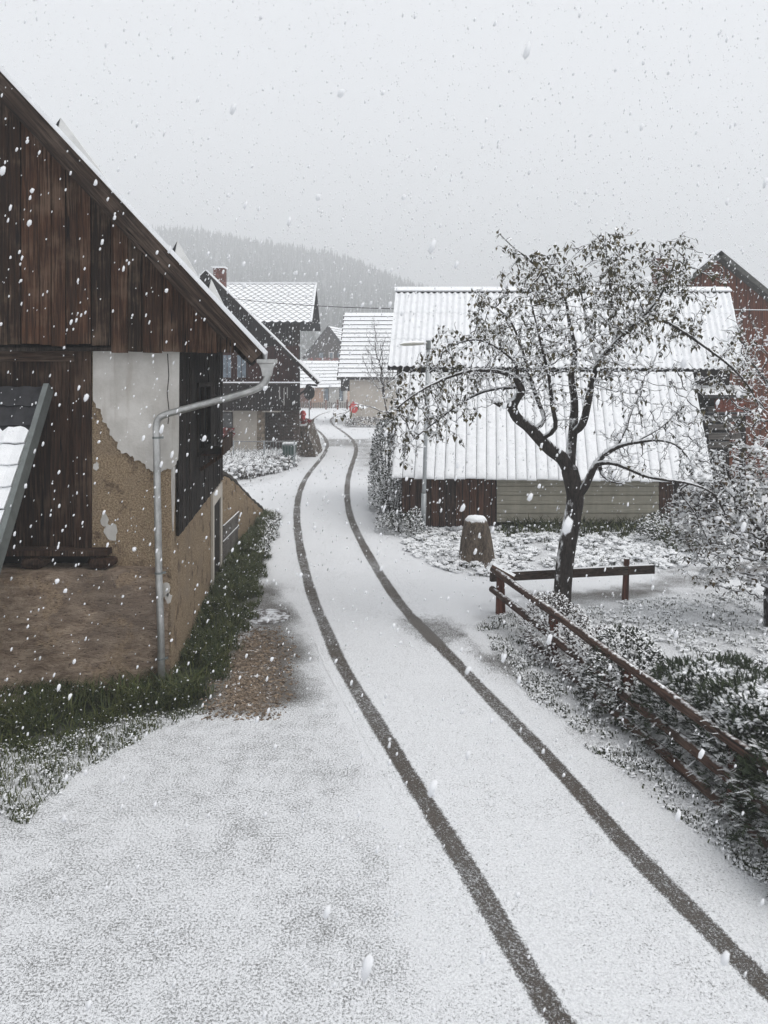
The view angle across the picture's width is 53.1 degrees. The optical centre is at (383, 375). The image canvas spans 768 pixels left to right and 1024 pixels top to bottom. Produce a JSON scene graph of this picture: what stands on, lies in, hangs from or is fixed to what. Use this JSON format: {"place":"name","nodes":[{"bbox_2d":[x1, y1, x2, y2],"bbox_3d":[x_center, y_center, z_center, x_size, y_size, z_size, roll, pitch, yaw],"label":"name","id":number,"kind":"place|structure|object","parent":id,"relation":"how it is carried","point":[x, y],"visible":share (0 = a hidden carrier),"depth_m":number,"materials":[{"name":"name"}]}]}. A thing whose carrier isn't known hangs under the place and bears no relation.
{"place":"outdoors","nodes":[
{"label":"outdoors","id":0,"kind":"place"},
{"bbox_2d":[196,626,300,720],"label":"gravel","id":1,"kind":"structure","parent":0,"point":[262,674],"depth_m":11.08,"materials":[{"name":"gravel"}]},
{"bbox_2d":[168,239,381,360],"bbox_3d":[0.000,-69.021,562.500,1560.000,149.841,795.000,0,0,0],"label":"hill","id":2,"kind":"structure","parent":0,"point":[290,276],"depth_m":531.47,"materials":[{"name":"plant"}]},
{"bbox_2d":[152,224,428,353],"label":"spruce forest","id":3,"kind":"object","parent":2,"relation":"on","point":[268,251],"visible":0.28,"depth_m":534.49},
{"bbox_2d":[300,410,349,415],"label":"cross street","id":4,"kind":"structure","parent":0,"point":[314,412],"depth_m":92.52,"materials":[{"name":"white snow"}]},
{"bbox_2d":[0,403,767,1023],"bbox_3d":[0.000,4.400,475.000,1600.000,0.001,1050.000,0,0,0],"label":"ground","id":5,"kind":"structure","parent":0,"point":[224,891],"depth_m":7.14,"materials":[{"name":"white snow"}]},
{"bbox_2d":[0,705,207,823],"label":"grass fringe","id":6,"kind":"object","parent":5,"relation":"on","point":[21,813],"depth_m":8.87,"materials":[{"name":"plant"}]},
{"bbox_2d":[0,65,276,709],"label":"old farmhouse","id":7,"kind":"object","parent":5,"relation":"on","point":[120,469],"visible":0.96,"depth_m":10.77,"materials":[{"name":"wood"}]},
{"bbox_2d":[0,383,53,572],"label":"tiled canopy","id":8,"kind":"object","parent":7,"relation":"attached to","point":[19,445],"visible":1,"depth_m":10.28,"materials":[{"name":"tile"}]},
{"bbox_2d":[211,482,221,588],"bbox_3d":[-3.620,3.410,16.643,0.045,1.980,1.850,0,0,-6],"label":"door","id":9,"kind":"structure","parent":7,"relation":"in","point":[216,501],"depth_m":16.63,"materials":[{"name":"wood"}]},
{"bbox_2d":[0,507,279,752],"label":"grass strip","id":10,"kind":"object","parent":5,"relation":"on","point":[37,704],"depth_m":10.59,"materials":[{"name":"green plant"}]},
{"bbox_2d":[221,471,263,560],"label":"ramp wall","id":11,"kind":"structure","parent":5,"relation":"on","point":[247,505],"depth_m":19.57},
{"bbox_2d":[198,266,321,456],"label":"dark gabled house","id":12,"kind":"structure","parent":5,"relation":"on","point":[260,322],"depth_m":39.99,"materials":[{"name":"wood"}]},
{"bbox_2d":[223,354,232,378],"bbox_3d":[-8.146,-0.510,39.910,0.542,1.312,0.080,0,0,0],"label":"window","id":13,"kind":"structure","parent":12,"relation":"in","point":[227,367],"depth_m":39.87,"materials":[{"name":"grey glass"}]},
{"bbox_2d":[223,412,232,433],"bbox_3d":[-8.479,2.563,39.959,1.208,1.375,0.058,0,0,0],"label":"window","id":14,"kind":"structure","parent":12,"relation":"in","point":[226,415],"depth_m":39.93,"materials":[{"name":"grey glass"}]},
{"bbox_2d":[236,354,246,378],"bbox_3d":[-7.396,-0.510,39.910,0.583,1.312,0.080,0,0,0],"label":"window","id":15,"kind":"structure","parent":12,"relation":"in","point":[239,361],"depth_m":39.87,"materials":[{"name":"grey glass"}]},
{"bbox_2d":[223,446,303,479],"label":"dead weeds","id":16,"kind":"object","parent":5,"relation":"on","point":[261,463],"visible":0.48,"depth_m":35.04,"materials":[{"name":"grey plant"}]},
{"bbox_2d":[233,440,294,466],"bbox_3d":[-6.764,3.750,37.000,4.972,1.300,0.060,0,0,0],"label":"wire railing","id":17,"kind":"object","parent":5,"relation":"on","point":[263,441],"visible":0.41,"depth_m":36.98,"materials":[{"name":"metal"}]},
{"bbox_2d":[244,609,290,624],"bbox_3d":[-2.149,4.392,14.033,0.880,0.016,0.880,0,0,0],"label":"manhole cover","id":18,"kind":"object","parent":5,"relation":"on","point":[276,616],"visible":0.87,"depth_m":13.95,"materials":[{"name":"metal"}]},
{"bbox_2d":[256,508,281,555],"bbox_3d":[-3.227,4.255,21.703,0.752,0.293,6.387,0,0,-6],"label":"grass tuft","id":19,"kind":"object","parent":5,"relation":"on","point":[271,527],"visible":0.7,"depth_m":21.07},
{"bbox_2d":[282,442,296,464],"bbox_3d":[-4.622,3.829,37.610,0.680,1.138,0.740,0,0,0],"label":"wheelie bin","id":20,"kind":"object","parent":5,"relation":"on","point":[286,446],"visible":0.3,"depth_m":37.30,"materials":[{"name":"green plastic"}]},
{"bbox_2d":[300,419,321,456],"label":"stone wall","id":21,"kind":"structure","parent":5,"relation":"on","point":[312,450],"depth_m":41.84,"materials":[{"name":"grey stone"}]},
{"bbox_2d":[300,410,311,423],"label":"red post","id":22,"kind":"object","parent":21,"relation":"on","point":[303,418],"visible":0.9,"depth_m":42.76,"materials":[{"name":"metal"}]},
{"bbox_2d":[300,361,346,407],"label":"outbuilding","id":23,"kind":"structure","parent":5,"relation":"on","point":[324,383],"depth_m":107.00,"materials":[{"name":"tile"}]},
{"bbox_2d":[324,388,328,400],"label":"window","id":24,"kind":"structure","parent":23,"relation":"in","point":[326,390],"depth_m":106.89,"materials":[{"name":"grey glass"}]},
{"bbox_2d":[339,388,342,400],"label":"window","id":25,"kind":"structure","parent":23,"relation":"in","point":[340,392],"depth_m":106.89,"materials":[{"name":"grey glass"}]},
{"bbox_2d":[300,400,348,409],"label":"picket fence","id":26,"kind":"object","parent":5,"relation":"on","point":[316,405],"visible":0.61,"depth_m":101.00,"materials":[{"name":"wood"}]},
{"bbox_2d":[302,326,349,401],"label":"gabled house","id":27,"kind":"structure","parent":5,"relation":"on","point":[331,333],"depth_m":118.00,"materials":[{"name":"tile"}]},
{"bbox_2d":[318,352,323,357],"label":"window","id":28,"kind":"structure","parent":27,"relation":"in","point":[321,354],"depth_m":117.89,"materials":[{"name":"grey glass"}]},
{"bbox_2d":[343,416,386,427],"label":"hedge","id":29,"kind":"object","parent":5,"relation":"on","point":[351,422],"visible":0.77,"depth_m":66.00,"materials":[{"name":"grey plant"}]},
{"bbox_2d":[337,313,396,424],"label":"white house","id":30,"kind":"structure","parent":5,"relation":"on","point":[354,321],"depth_m":69.66,"materials":[{"name":"tile"}]},
{"bbox_2d":[361,318,396,465],"bbox_3d":[0.102,0.931,33.937,2.198,7.039,1.956,0,0,0],"label":"bare tree","id":31,"kind":"object","parent":5,"relation":"on","point":[382,380],"visible":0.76,"depth_m":33.91,"materials":[{"name":"twig"},{"name":"bark"},{"name":"snow"}]},
{"bbox_2d":[367,415,398,511],"bbox_3d":[0.091,2.849,25.324,1.358,3.172,1.573,0,0,0],"label":"evergreen shrub","id":32,"kind":"object","parent":5,"relation":"on","point":[375,464],"visible":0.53,"depth_m":25.06,"materials":[{"name":"green plant"}]},
{"bbox_2d":[374,466,401,520],"bbox_3d":[0.230,3.541,23.336,1.072,1.788,1.225,0,0,0],"label":"evergreen shrub","id":33,"kind":"object","parent":5,"relation":"on","point":[394,504],"visible":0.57,"depth_m":23.14,"materials":[{"name":"green plant"}]},
{"bbox_2d":[374,510,419,533],"bbox_3d":[0.369,4.109,21.746,1.399,0.675,1.268,0,0,0],"label":"evergreen shrub","id":34,"kind":"object","parent":5,"relation":"on","point":[389,522],"visible":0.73,"depth_m":21.56,"materials":[{"name":"green plant"}]},
{"bbox_2d":[402,508,426,536],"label":"evergreen shrub","id":35,"kind":"object","parent":5,"relation":"on","point":[410,519],"visible":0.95,"depth_m":20.83,"materials":[{"name":"green plant"}]},
{"bbox_2d":[400,340,430,531],"bbox_3d":[0.863,1.714,21.100,0.848,5.377,0.300,0,0,0],"label":"street lamp","id":36,"kind":"object","parent":5,"relation":"on","point":[423,493],"visible":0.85,"depth_m":21.05,"materials":[{"name":"metal"}]},
{"bbox_2d":[459,515,495,568],"bbox_3d":[2.163,3.838,18.070,0.957,1.123,1.003,0,0,32],"label":"tree stump","id":37,"kind":"object","parent":5,"relation":"on","point":[483,545],"visible":0.92,"depth_m":17.78,"materials":[{"name":"brown wood"}]},
{"bbox_2d":[329,222,766,615],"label":"apple tree","id":38,"kind":"object","parent":5,"relation":"on","point":[567,542],"visible":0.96,"depth_m":13.79,"materials":[{"name":"black plant"}]},
{"bbox_2d":[400,525,695,575],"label":"weeds","id":39,"kind":"object","parent":5,"relation":"on","point":[429,549],"visible":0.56,"depth_m":18.89,"materials":[{"name":"white plant"}]},
{"bbox_2d":[392,372,713,528],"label":"shed","id":40,"kind":"structure","parent":5,"relation":"on","point":[507,480],"depth_m":22.00,"materials":[{"name":"corrugated metal"},{"name":"snow"},{"name":"cream siding"}]},
{"bbox_2d":[517,591,595,669],"bbox_3d":[2.797,3.991,12.339,1.202,0.910,1.990,0,0,0],"label":"brown shrub","id":41,"kind":"object","parent":5,"relation":"on","point":[572,617],"visible":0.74,"depth_m":12.04,"materials":[{"name":"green plant"}]},
{"bbox_2d":[387,287,744,513],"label":"corrugated barn","id":42,"kind":"structure","parent":5,"relation":"on","point":[424,305],"depth_m":25.14,"materials":[{"name":"corrugated metal"},{"name":"snow"}]},
{"bbox_2d":[223,297,393,308],"bbox_3d":[-4.062,-3.177,32.600,0.027,1.778,15.520,0,0,-36],"label":"overhead cable","id":43,"kind":"object","parent":42,"relation":"attached to","point":[312,305],"visible":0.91,"depth_m":30.90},
{"bbox_2d":[734,309,767,310],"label":"overhead cable","id":44,"kind":"object","parent":42,"relation":"attached to","point":[753,309],"visible":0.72,"depth_m":26.49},
{"bbox_2d":[490,558,654,600],"bbox_3d":[3.666,3.934,14.552,3.491,0.932,0.545,0,0,-13],"label":"beam fence","id":45,"kind":"object","parent":5,"relation":"on","point":[625,570],"visible":0.95,"depth_m":14.83,"materials":[{"name":"brown wood"}]},
{"bbox_2d":[553,622,630,690],"bbox_3d":[3.020,4.043,11.170,1.071,0.802,1.454,0,0,0],"label":"brown shrub","id":46,"kind":"object","parent":5,"relation":"on","point":[582,652],"visible":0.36,"depth_m":11.06,"materials":[{"name":"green plant"}]},
{"bbox_2d":[493,513,702,551],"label":"weeds","id":47,"kind":"object","parent":5,"relation":"on","point":[612,526],"visible":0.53,"depth_m":21.21,"materials":[{"name":"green plant"}]},
{"bbox_2d":[472,610,767,883],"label":"verge grass","id":48,"kind":"structure","parent":5,"relation":"on","point":[523,663],"depth_m":9.06,"materials":[{"name":"plant"}]},
{"bbox_2d":[575,622,680,732],"bbox_3d":[3.240,3.888,10.180,1.318,1.112,1.678,0,0,0],"label":"leafy shrub","id":49,"kind":"object","parent":5,"relation":"on","point":[653,655],"visible":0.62,"depth_m":9.95,"materials":[{"name":"green plant"}]},
{"bbox_2d":[489,566,767,848],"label":"rail fence","id":50,"kind":"object","parent":5,"relation":"on","point":[680,704],"visible":0.77,"depth_m":9.05,"materials":[{"name":"brown wood"}]},
{"bbox_2d":[632,505,705,548],"bbox_3d":[7.416,3.908,19.791,1.903,1.072,1.339,0,0,0],"label":"evergreen shrub","id":51,"kind":"object","parent":5,"relation":"on","point":[645,524],"visible":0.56,"depth_m":19.70,"materials":[{"name":"green plant"}]},
{"bbox_2d":[625,650,767,781],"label":"conifer shrub","id":52,"kind":"object","parent":5,"relation":"on","point":[695,672],"visible":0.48,"depth_m":8.99,"materials":[{"name":"green plant"}]},
{"bbox_2d":[634,249,767,477],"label":"red gabled house","id":53,"kind":"structure","parent":5,"relation":"on","point":[756,285],"depth_m":33.00,"materials":[{"name":"brick"}]},
{"bbox_2d":[655,434,767,626],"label":"bushy tree","id":54,"kind":"object","parent":5,"relation":"on","point":[746,513],"visible":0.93,"depth_m":13.45,"materials":[{"name":"grey plant"}]},
{"bbox_2d":[695,385,749,515],"bbox_3d":[10.629,2.350,24.100,1.489,4.100,0.800,0,0,0],"label":"board rack","id":55,"kind":"object","parent":5,"relation":"on","point":[709,410],"visible":0.5,"depth_m":24.10,"materials":[{"name":"wood"}]},
{"bbox_2d":[714,398,743,411],"bbox_3d":[10.834,0.910,24.110,0.900,0.420,0.120,0,0,0],"label":"tile stack","id":56,"kind":"object","parent":55,"relation":"on","point":[723,404],"visible":0.79,"depth_m":24.05,"materials":[{"name":"red tile"}]},
{"bbox_2d":[684,670,767,850],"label":"conifer shrub","id":57,"kind":"object","parent":5,"relation":"on","point":[749,694],"visible":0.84,"depth_m":7.87,"materials":[{"name":"green plant"}]},
{"bbox_2d":[714,308,767,432],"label":"bare tree","id":58,"kind":"object","parent":5,"relation":"on","point":[761,375],"visible":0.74,"depth_m":22.59,"materials":[{"name":"grey plant"}]},
{"bbox_2d":[718,724,767,896],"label":"conifer shrub","id":59,"kind":"object","parent":5,"relation":"on","point":[750,769],"visible":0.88,"depth_m":7.06,"materials":[{"name":"green plant"}]},
{"bbox_2d":[0,0,767,1023],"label":"falling snow","id":60,"kind":"structure","parent":0,"point":[368,958],"depth_m":10.11,"materials":[{"name":"white snow"}]},
{"bbox_2d":[0,0,767,286],"label":"sky","id":61,"kind":"structure","parent":0,"point":[546,64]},
{"bbox_2d":[265,416,767,1023],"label":"road","id":62,"kind":"structure","parent":0,"point":[549,874],"depth_m":7.41,"materials":[{"name":"white snow"}]},
{"bbox_2d":[304,386,314,418],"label":"traffic mirror","id":63,"kind":"object","parent":62,"relation":"on","point":[310,391],"visible":0.6,"depth_m":45.64,"materials":[{"name":"metal"}]},
{"bbox_2d":[349,402,357,417],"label":"round sign","id":64,"kind":"object","parent":62,"relation":"on","point":[355,410],"visible":0.68,"depth_m":67.50,"materials":[{"name":"metal"}]},
{"bbox_2d":[288,411,599,1023],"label":"tyre track","id":65,"kind":"structure","parent":62,"relation":"on","point":[507,937],"depth_m":7.28,"materials":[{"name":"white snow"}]},
{"bbox_2d":[328,411,767,1023],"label":"tyre track","id":66,"kind":"structure","parent":62,"relation":"on","point":[662,883],"depth_m":7.73,"materials":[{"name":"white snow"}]},
{"bbox_2d":[571,591,767,671],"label":"lawn grass","id":67,"kind":"structure","parent":0,"point":[656,628],"depth_m":13.63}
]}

